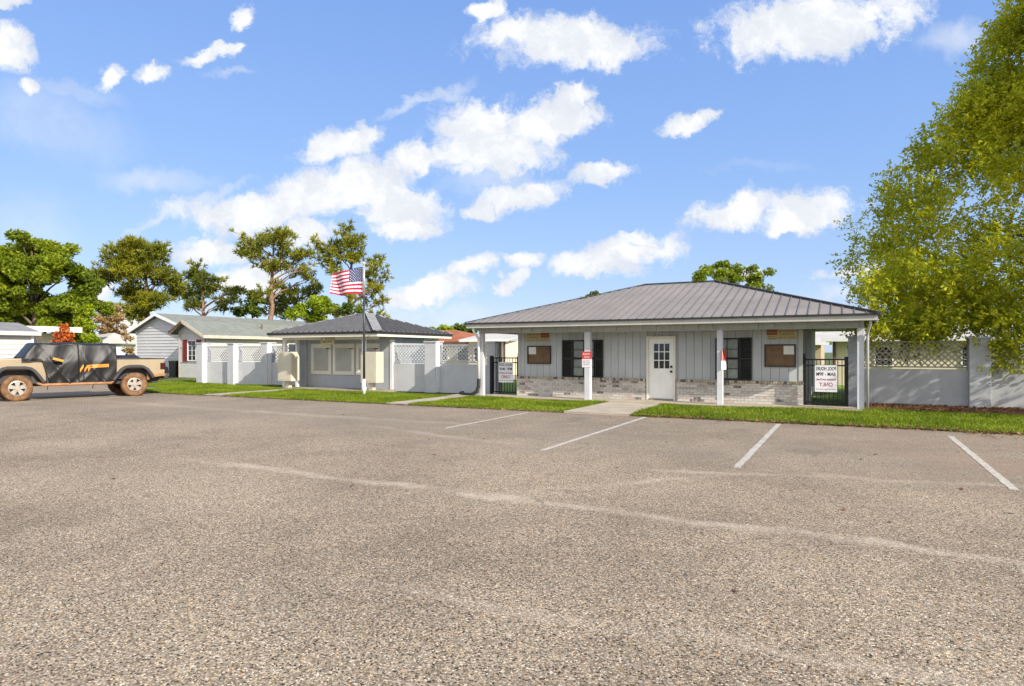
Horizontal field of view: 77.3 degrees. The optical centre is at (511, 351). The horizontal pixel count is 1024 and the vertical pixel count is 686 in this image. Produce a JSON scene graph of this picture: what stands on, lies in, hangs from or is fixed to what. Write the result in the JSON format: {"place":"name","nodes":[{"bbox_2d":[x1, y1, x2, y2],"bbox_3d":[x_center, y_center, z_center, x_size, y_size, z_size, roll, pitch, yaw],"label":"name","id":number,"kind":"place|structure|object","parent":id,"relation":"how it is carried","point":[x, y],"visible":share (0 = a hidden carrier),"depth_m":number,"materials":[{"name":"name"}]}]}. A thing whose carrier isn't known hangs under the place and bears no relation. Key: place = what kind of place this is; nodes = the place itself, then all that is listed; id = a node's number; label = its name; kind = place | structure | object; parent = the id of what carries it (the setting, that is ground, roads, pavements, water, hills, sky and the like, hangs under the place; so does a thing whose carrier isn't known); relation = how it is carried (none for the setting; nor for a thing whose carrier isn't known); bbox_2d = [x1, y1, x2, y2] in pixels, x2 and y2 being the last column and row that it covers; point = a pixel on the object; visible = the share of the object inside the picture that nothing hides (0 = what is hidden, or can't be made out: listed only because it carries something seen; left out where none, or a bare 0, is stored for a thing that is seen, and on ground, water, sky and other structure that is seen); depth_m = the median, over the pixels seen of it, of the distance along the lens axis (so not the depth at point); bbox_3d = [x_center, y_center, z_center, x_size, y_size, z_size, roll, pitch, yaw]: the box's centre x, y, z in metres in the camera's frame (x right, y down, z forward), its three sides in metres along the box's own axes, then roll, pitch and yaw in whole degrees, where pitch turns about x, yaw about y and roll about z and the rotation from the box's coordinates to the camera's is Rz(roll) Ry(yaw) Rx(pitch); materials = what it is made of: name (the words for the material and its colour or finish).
{"place":"outdoors","nodes":[
{"label":"outdoors","id":0,"kind":"place"},
{"bbox_2d":[33,384,155,392],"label":"driveway","id":1,"kind":"structure","parent":0,"point":[102,387],"depth_m":28.68,"materials":[{"name":"beige concrete"}]},
{"bbox_2d":[117,355,168,378],"bbox_3d":[-21.855,0.888,36.004,4.427,1.417,1.760,0,0,8],"label":"sedan","id":2,"kind":"object","parent":1,"relation":"on","point":[166,370],"visible":0.04,"depth_m":36.10,"materials":[{"name":"paint"}]},
{"bbox_2d":[94,302,152,339],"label":"tall house","id":3,"kind":"structure","parent":0,"point":[126,322],"depth_m":80.16,"materials":[{"name":"grey plastic"}]},
{"bbox_2d":[155,378,195,382],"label":"lawn","id":4,"kind":"structure","parent":0,"point":[167,379],"depth_m":36.27,"materials":[{"name":"plant"}]},
{"bbox_2d":[195,342,294,385],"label":"lattice wall","id":5,"kind":"structure","parent":4,"relation":"on","point":[234,369],"depth_m":30.36,"materials":[{"name":"grey paint"}]},
{"bbox_2d":[148,387,240,394],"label":"lawn","id":6,"kind":"structure","parent":0,"point":[174,393],"depth_m":24.41,"materials":[{"name":"plant"}]},
{"bbox_2d":[204,389,287,395],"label":"path","id":7,"kind":"structure","parent":0,"point":[219,394],"depth_m":24.45,"materials":[{"name":"concrete"}]},
{"bbox_2d":[223,392,384,403],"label":"lawn","id":8,"kind":"structure","parent":0,"point":[306,399],"depth_m":21.18,"materials":[{"name":"plant"}]},
{"bbox_2d":[363,262,365,394],"bbox_3d":[-5.331,-0.835,23.067,0.110,4.830,0.108,0,0,28],"label":"flagpole","id":9,"kind":"object","parent":8,"relation":"on","point":[364,385],"visible":0.94,"depth_m":23.03,"materials":[{"name":"metal"}]},
{"bbox_2d":[330,267,362,294],"bbox_3d":[-6.031,-2.570,23.354,1.442,0.999,0.152,0,0,25],"label":"flag","id":10,"kind":"object","parent":9,"relation":"attached to","point":[347,282],"visible":1,"depth_m":23.28,"materials":[{"name":"multicoloured fabric"}]},
{"bbox_2d":[386,396,462,404],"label":"path","id":11,"kind":"structure","parent":0,"point":[406,402],"depth_m":20.44,"materials":[{"name":"concrete"}]},
{"bbox_2d":[459,334,517,374],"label":"cream house","id":12,"kind":"structure","parent":0,"point":[509,348],"depth_m":44.08,"materials":[{"name":"white metal"}]},
{"bbox_2d":[473,347,477,361],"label":"window","id":13,"kind":"structure","parent":12,"relation":"in","point":[473,347],"depth_m":44.26,"materials":[{"name":"white paint"}]},
{"bbox_2d":[407,401,583,412],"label":"lawn","id":14,"kind":"structure","parent":0,"point":[542,410],"depth_m":17.72,"materials":[{"name":"plant"}]},
{"bbox_2d":[0,387,1023,685],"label":"parking lot","id":15,"kind":"structure","parent":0,"point":[196,541],"depth_m":5.21,"materials":[{"name":"grey asphalt"}]},
{"bbox_2d":[0,322,40,358],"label":"white shed","id":16,"kind":"structure","parent":15,"relation":"on","point":[15,338],"depth_m":30.27,"materials":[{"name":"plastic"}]},
{"bbox_2d":[0,357,167,400],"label":"pickup truck","id":17,"kind":"object","parent":15,"relation":"on","point":[19,378],"visible":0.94,"depth_m":21.74,"materials":[{"name":"beige paint"}]},
{"bbox_2d":[14,342,116,383],"bbox_3d":[-15.580,0.396,22.370,1.940,1.452,2.740,0,0,44],"label":"car cover","id":18,"kind":"object","parent":17,"relation":"on","point":[66,362],"visible":0.99,"depth_m":21.92,"materials":[{"name":"black fabric"}]},
{"bbox_2d":[446,412,528,427],"bbox_3d":[-0.486,1.596,15.116,0.110,0.001,3.900,0,0,28],"label":"parking line","id":19,"kind":"object","parent":15,"relation":"on","point":[486,420],"visible":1,"depth_m":14.87,"materials":[{"name":"paint"}]},
{"bbox_2d":[98,393,1023,591],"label":"fallen leaves","id":20,"kind":"object","parent":15,"relation":"on","point":[968,408],"visible":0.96,"depth_m":16.28,"materials":[{"name":"brown plant"}]},
{"bbox_2d":[541,437,584,450],"bbox_3d":[0.900,1.596,11.160,0.110,0.001,1.790,0,0,28],"label":"parking line","id":21,"kind":"object","parent":15,"relation":"on","point":[547,448],"visible":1,"depth_m":11.14,"materials":[{"name":"paint"}]},
{"bbox_2d":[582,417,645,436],"bbox_3d":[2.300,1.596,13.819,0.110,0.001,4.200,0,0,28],"label":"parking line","id":22,"kind":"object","parent":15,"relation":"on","point":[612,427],"visible":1,"depth_m":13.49,"materials":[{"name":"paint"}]},
{"bbox_2d":[734,424,780,467],"bbox_3d":[4.504,1.596,11.501,0.110,0.001,6.050,0,0,28],"label":"parking line","id":23,"kind":"object","parent":15,"relation":"on","point":[745,458],"visible":1,"depth_m":10.56,"materials":[{"name":"paint"}]},
{"bbox_2d":[948,436,1018,489],"bbox_3d":[7.058,1.596,9.761,0.110,0.001,5.350,0,0,28],"label":"parking line","id":24,"kind":"object","parent":15,"relation":"on","point":[1000,477],"visible":1,"depth_m":8.90,"materials":[{"name":"paint"}]},
{"bbox_2d":[0,0,1023,352],"label":"sky","id":25,"kind":"structure","parent":0,"point":[500,156],"materials":[{"name":"blue"}]},
{"bbox_2d":[168,353,1023,394],"bbox_3d":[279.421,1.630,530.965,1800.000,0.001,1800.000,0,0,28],"label":"ground","id":26,"kind":"structure","parent":0,"point":[828,355],"depth_m":58.94,"materials":[{"name":"green plant"}]},
{"bbox_2d":[28,326,81,342],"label":"carport house","id":27,"kind":"structure","parent":26,"relation":"on","point":[45,337],"depth_m":44.89,"materials":[{"name":"white metal"}]},
{"bbox_2d":[0,228,115,333],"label":"broadleaf tree","id":28,"kind":"object","parent":26,"relation":"on","point":[35,265],"visible":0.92,"depth_m":48.39,"materials":[{"name":"green plant"}]},
{"bbox_2d":[50,323,74,342],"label":"orange shrub","id":29,"kind":"object","parent":26,"relation":"on","point":[63,335],"visible":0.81,"depth_m":40.91,"materials":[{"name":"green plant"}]},
{"bbox_2d":[71,305,88,342],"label":"columnar tree","id":30,"kind":"object","parent":26,"relation":"on","point":[76,317],"visible":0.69,"depth_m":46.76,"materials":[{"name":"green plant"}]},
{"bbox_2d":[78,303,102,342],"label":"columnar tree","id":31,"kind":"object","parent":26,"relation":"on","point":[90,336],"visible":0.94,"depth_m":46.70,"materials":[{"name":"green plant"}]},
{"bbox_2d":[168,360,177,376],"bbox_3d":[-20.725,1.069,39.530,0.640,1.058,0.660,0,0,28],"label":"trash bin","id":32,"kind":"object","parent":26,"relation":"on","point":[173,368],"visible":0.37,"depth_m":39.25,"materials":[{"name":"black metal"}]},
{"bbox_2d":[281,386,397,391],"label":"porch slab","id":33,"kind":"structure","parent":26,"relation":"on","point":[352,389],"depth_m":26.14,"materials":[{"name":"concrete"}]},
{"bbox_2d":[278,352,298,387],"bbox_3d":[-9.525,0.772,27.293,0.820,1.545,0.466,0,0,28],"label":"cluster mailbox","id":34,"kind":"object","parent":33,"relation":"on","point":[288,368],"visible":0.99,"depth_m":27.11,"materials":[{"name":"beige metal"}]},
{"bbox_2d":[267,313,452,389],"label":"mail building","id":35,"kind":"structure","parent":33,"relation":"on","point":[337,364],"depth_m":27.26,"materials":[{"name":"grey paint"}]},
{"bbox_2d":[311,344,331,373],"bbox_3d":[-8.333,0.315,27.938,1.170,1.330,0.070,0,0,28],"label":"window","id":36,"kind":"structure","parent":35,"relation":"in","point":[321,355],"depth_m":27.93,"materials":[{"name":"grey glass"}]},
{"bbox_2d":[321,337,333,344],"bbox_3d":[-7.650,-0.445,26.445,0.730,0.290,0.100,0,0,28],"label":"mail sign","id":37,"kind":"object","parent":35,"relation":"attached to","point":[328,341],"visible":1,"depth_m":26.45,"materials":[{"name":"beige"}]},
{"bbox_2d":[333,344,354,374],"bbox_3d":[-7.196,0.315,27.340,1.200,1.330,0.070,0,0,28],"label":"window","id":38,"kind":"structure","parent":35,"relation":"in","point":[343,354],"depth_m":27.32,"materials":[{"name":"grey glass"}]},
{"bbox_2d":[356,343,379,374],"bbox_3d":[-6.028,0.315,26.725,1.240,1.330,0.070,0,0,28],"label":"window","id":39,"kind":"structure","parent":35,"relation":"in","point":[370,347],"depth_m":26.91,"materials":[{"name":"white glass"}]},
{"bbox_2d":[424,338,437,353],"bbox_3d":[-3.615,-0.250,28.571,0.031,0.700,1.000,0,0,28],"label":"window","id":40,"kind":"structure","parent":35,"relation":"in","point":[425,339],"depth_m":28.47,"materials":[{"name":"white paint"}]},
{"bbox_2d":[361,352,383,389],"bbox_3d":[-5.605,0.772,25.682,0.820,1.545,0.466,0,0,28],"label":"cluster mailbox","id":41,"kind":"object","parent":33,"relation":"on","point":[374,368],"visible":0.95,"depth_m":25.48,"materials":[{"name":"beige metal"}]},
{"bbox_2d":[437,324,454,329],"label":"broadleaf tree","id":42,"kind":"object","parent":26,"relation":"on","point":[443,327],"visible":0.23,"depth_m":104.82,"materials":[{"name":"green plant"}]},
{"bbox_2d":[393,341,502,393],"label":"lattice wall","id":43,"kind":"structure","parent":26,"relation":"on","point":[433,374],"depth_m":24.97,"materials":[{"name":"grey paint"}]},
{"bbox_2d":[452,323,465,331],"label":"broadleaf tree","id":44,"kind":"object","parent":26,"relation":"on","point":[458,327],"visible":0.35,"depth_m":110.27,"materials":[{"name":"green plant"}]},
{"bbox_2d":[459,323,478,332],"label":"broadleaf tree","id":45,"kind":"object","parent":26,"relation":"on","point":[468,330],"visible":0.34,"depth_m":116.45,"materials":[{"name":"green plant"}]},
{"bbox_2d":[581,290,598,298],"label":"broadleaf tree","id":46,"kind":"object","parent":26,"relation":"on","point":[594,292],"visible":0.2,"depth_m":69.74,"materials":[{"name":"green plant"}]},
{"bbox_2d":[449,393,862,410],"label":"porch slab","id":47,"kind":"structure","parent":26,"relation":"on","point":[668,402],"depth_m":19.38,"materials":[{"name":"concrete"}]},
{"bbox_2d":[464,280,881,409],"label":"clubhouse","id":48,"kind":"structure","parent":26,"relation":"on","point":[669,341],"depth_m":20.14,"materials":[{"name":"grey"}]},
{"bbox_2d":[459,379,479,394],"bbox_3d":[-1.645,1.261,23.038,0.463,0.647,1.705,0,0,-25],"label":"drain hose","id":49,"kind":"object","parent":48,"relation":"attached to","point":[476,391],"visible":0.9,"depth_m":22.36,"materials":[{"name":"black plastic"}]},
{"bbox_2d":[490,356,517,393],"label":"pool gate","id":50,"kind":"structure","parent":48,"relation":"attached to","point":[492,362],"depth_m":23.23,"materials":[{"name":"black metal"}]},
{"bbox_2d":[499,362,512,382],"bbox_3d":[-0.212,0.735,23.035,0.590,0.730,0.059,0,0,28],"label":"hours sign","id":51,"kind":"object","parent":50,"relation":"attached to","point":[505,371],"visible":1,"depth_m":23.00,"materials":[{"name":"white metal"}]},
{"bbox_2d":[526,333,548,341],"bbox_3d":[0.881,-0.497,22.321,0.884,0.315,0.027,0,0,28],"label":"notice sign","id":52,"kind":"object","parent":48,"relation":"attached to","point":[537,337],"visible":1,"depth_m":22.30,"materials":[{"name":"brown"}]},
{"bbox_2d":[527,346,550,363],"bbox_3d":[0.943,0.105,22.276,0.900,0.630,0.050,0,0,28],"label":"bulletin board","id":53,"kind":"object","parent":48,"relation":"attached to","point":[538,354],"visible":1,"depth_m":22.27,"materials":[{"name":"wood"}]},
{"bbox_2d":[572,340,594,376],"bbox_3d":[2.402,0.225,21.506,0.800,1.230,0.050,0,0,28],"label":"window","id":54,"kind":"structure","parent":48,"relation":"in","point":[577,345],"depth_m":21.59,"materials":[{"name":"grey glass"}]},
{"bbox_2d":[582,351,590,366],"bbox_3d":[2.399,0.245,20.556,0.320,0.510,0.008,0,0,28],"label":"red sign","id":55,"kind":"object","parent":48,"relation":"attached to","point":[586,358],"visible":1,"depth_m":20.56,"materials":[{"name":"red metal"}]},
{"bbox_2d":[646,336,675,400],"bbox_3d":[4.721,0.522,20.266,0.920,2.024,0.155,0,0,28],"label":"door","id":56,"kind":"structure","parent":48,"relation":"in","point":[660,350],"depth_m":20.26,"materials":[{"name":"white paint"}]},
{"bbox_2d":[721,350,725,369],"bbox_3d":[6.181,0.240,18.692,0.280,0.560,0.010,0,0,-43],"label":"red sign","id":57,"kind":"object","parent":48,"relation":"attached to","point":[724,359],"visible":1,"depth_m":18.70,"materials":[{"name":"red metal"}]},
{"bbox_2d":[715,338,738,379],"bbox_3d":[6.503,0.215,19.347,0.690,1.250,0.050,0,0,28],"label":"window","id":58,"kind":"structure","parent":48,"relation":"in","point":[731,345],"depth_m":19.30,"materials":[{"name":"grey glass"}]},
{"bbox_2d":[764,344,795,366],"bbox_3d":[7.814,0.110,18.660,0.850,0.660,0.050,0,0,28],"label":"bulletin board","id":59,"kind":"object","parent":48,"relation":"attached to","point":[779,355],"visible":1,"depth_m":18.66,"materials":[{"name":"wood"}]},
{"bbox_2d":[767,329,796,339],"bbox_3d":[7.864,-0.502,18.647,0.824,0.315,0.027,0,0,28],"label":"notice sign","id":60,"kind":"object","parent":48,"relation":"attached to","point":[781,334],"visible":1,"depth_m":18.63,"materials":[{"name":"brown"}]},
{"bbox_2d":[803,354,847,406],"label":"pool gate","id":61,"kind":"structure","parent":48,"relation":"attached to","point":[845,365],"depth_m":18.18,"materials":[{"name":"black metal"}]},
{"bbox_2d":[815,365,836,391],"bbox_3d":[8.939,0.760,18.220,0.570,0.760,0.059,0,0,28],"label":"hours sign","id":62,"kind":"object","parent":61,"relation":"attached to","point":[825,378],"visible":1,"depth_m":18.20,"materials":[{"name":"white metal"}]},
{"bbox_2d":[864,404,1023,414],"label":"mulch bed","id":63,"kind":"object","parent":26,"relation":"on","point":[962,410],"depth_m":16.59,"materials":[{"name":"brown wood"}]},
{"bbox_2d":[847,336,1023,408],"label":"lattice wall","id":64,"kind":"structure","parent":63,"relation":"on","point":[970,386],"depth_m":17.46,"materials":[{"name":"grey paint"}]},
{"bbox_2d":[564,402,657,415],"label":"path","id":65,"kind":"structure","parent":0,"point":[618,408],"depth_m":17.50,"materials":[{"name":"concrete"}]},
{"bbox_2d":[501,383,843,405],"bbox_3d":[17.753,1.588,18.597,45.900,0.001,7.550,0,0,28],"label":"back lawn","id":66,"kind":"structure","parent":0,"point":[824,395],"depth_m":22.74,"materials":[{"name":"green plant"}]},
{"bbox_2d":[826,0,1023,381],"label":"shade tree","id":67,"kind":"object","parent":66,"relation":"on","point":[991,112],"visible":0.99,"depth_m":18.57,"materials":[{"name":"green plant"}]},
{"bbox_2d":[502,375,843,391],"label":"back lawn","id":68,"kind":"structure","parent":0,"point":[840,388],"depth_m":28.68,"materials":[{"name":"green plant"}]},
{"bbox_2d":[92,304,129,335],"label":"dead tree","id":69,"kind":"object","parent":68,"relation":"on","point":[108,324],"visible":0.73,"depth_m":56.53,"materials":[{"name":"brown plant"}]},
{"bbox_2d":[97,333,135,354],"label":"shed","id":70,"kind":"structure","parent":68,"relation":"on","point":[117,341],"depth_m":55.23,"materials":[{"name":"white wood"}]},
{"bbox_2d":[121,334,135,354],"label":"evergreen shrub","id":71,"kind":"object","parent":68,"relation":"on","point":[129,350],"visible":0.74,"depth_m":49.99,"materials":[{"name":"brown plant"}]},
{"bbox_2d":[86,234,195,326],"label":"pine tree","id":72,"kind":"object","parent":68,"relation":"on","point":[127,262],"visible":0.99,"depth_m":60.46,"materials":[{"name":"green plant"}]},
{"bbox_2d":[177,257,249,315],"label":"pine tree","id":73,"kind":"object","parent":68,"relation":"on","point":[206,290],"visible":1,"depth_m":57.19,"materials":[{"name":"green plant"}]},
{"bbox_2d":[127,313,306,376],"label":"grey house","id":74,"kind":"structure","parent":68,"relation":"on","point":[154,339],"depth_m":42.05,"materials":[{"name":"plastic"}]},
{"bbox_2d":[168,320,299,377],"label":"white house","id":75,"kind":"structure","parent":68,"relation":"on","point":[190,334],"depth_m":38.82,"materials":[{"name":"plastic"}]},
{"bbox_2d":[187,340,195,360],"bbox_3d":[-19.135,-0.075,38.258,0.800,1.250,0.050,0,0,28],"label":"window","id":76,"kind":"structure","parent":75,"relation":"in","point":[191,346],"depth_m":38.30,"materials":[{"name":"white glass"}]},
{"bbox_2d":[287,343,294,351],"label":"window","id":77,"kind":"structure","parent":75,"relation":"in","point":[288,344],"depth_m":43.55,"materials":[{"name":"white paint"}]},
{"bbox_2d":[232,289,268,318],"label":"conifer","id":78,"kind":"object","parent":68,"relation":"on","point":[251,307],"visible":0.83,"depth_m":59.40,"materials":[{"name":"green plant"}]},
{"bbox_2d":[228,225,334,319],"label":"pine tree","id":79,"kind":"object","parent":68,"relation":"on","point":[279,237],"visible":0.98,"depth_m":49.76,"materials":[{"name":"green plant"}]},
{"bbox_2d":[260,279,324,320],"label":"pine tree","id":80,"kind":"object","parent":68,"relation":"on","point":[282,302],"visible":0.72,"depth_m":55.28,"materials":[{"name":"green plant"}]},
{"bbox_2d":[282,294,341,322],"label":"broadleaf tree","id":81,"kind":"object","parent":68,"relation":"on","point":[317,306],"visible":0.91,"depth_m":46.56,"materials":[{"name":"green plant"}]},
{"bbox_2d":[331,302,362,316],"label":"tree","id":82,"kind":"object","parent":68,"relation":"on","point":[345,309],"visible":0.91,"depth_m":43.87,"materials":[{"name":"green plant"}]},
{"bbox_2d":[303,218,395,317],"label":"pine tree","id":83,"kind":"object","parent":68,"relation":"on","point":[355,242],"visible":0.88,"depth_m":51.30,"materials":[{"name":"green plant"}]},
{"bbox_2d":[438,330,509,363],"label":"red roof house","id":84,"kind":"structure","parent":68,"relation":"on","point":[456,337],"depth_m":47.65,"materials":[{"name":"white paint"}]},
{"bbox_2d":[443,346,447,360],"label":"window","id":85,"kind":"structure","parent":84,"relation":"in","point":[445,346],"depth_m":47.79,"materials":[{"name":"white paint"}]},
{"bbox_2d":[457,346,468,360],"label":"window","id":86,"kind":"structure","parent":84,"relation":"in","point":[458,346],"depth_m":47.10,"materials":[{"name":"white paint"}]},
{"bbox_2d":[692,260,777,291],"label":"broadleaf tree","id":87,"kind":"object","parent":68,"relation":"on","point":[730,273],"visible":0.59,"depth_m":45.35,"materials":[{"name":"green plant"}]},
{"bbox_2d":[815,332,831,364],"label":"tan house","id":88,"kind":"structure","parent":68,"relation":"on","point":[819,350],"depth_m":41.60,"materials":[{"name":"white metal"}]},
{"bbox_2d":[820,322,1023,384],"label":"cream house","id":89,"kind":"structure","parent":68,"relation":"on","point":[839,345],"depth_m":29.85,"materials":[{"name":"white metal"}]},
{"bbox_2d":[874,345,893,365],"bbox_3d":[17.336,0.200,29.830,0.800,1.000,0.050,0,0,28],"label":"window","id":90,"kind":"structure","parent":89,"relation":"in","point":[885,348],"depth_m":29.85,"materials":[{"name":"white paint"}]},
{"bbox_2d":[961,345,965,366],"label":"window","id":91,"kind":"structure","parent":89,"relation":"in","point":[962,351],"depth_m":28.40,"materials":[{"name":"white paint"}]},
{"bbox_2d":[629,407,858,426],"bbox_3d":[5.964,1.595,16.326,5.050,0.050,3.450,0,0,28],"label":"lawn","id":92,"kind":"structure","parent":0,"point":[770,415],"depth_m":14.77,"materials":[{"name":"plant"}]},
{"bbox_2d":[859,412,1023,434],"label":"lawn","id":93,"kind":"structure","parent":0,"point":[892,427],"depth_m":13.10,"materials":[{"name":"plant"}]},
{"bbox_2d":[146,379,1023,432],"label":"grass","id":94,"kind":"structure","parent":93,"relation":"on","point":[909,417],"depth_m":17.07,"materials":[{"name":"green plant"}]}
]}

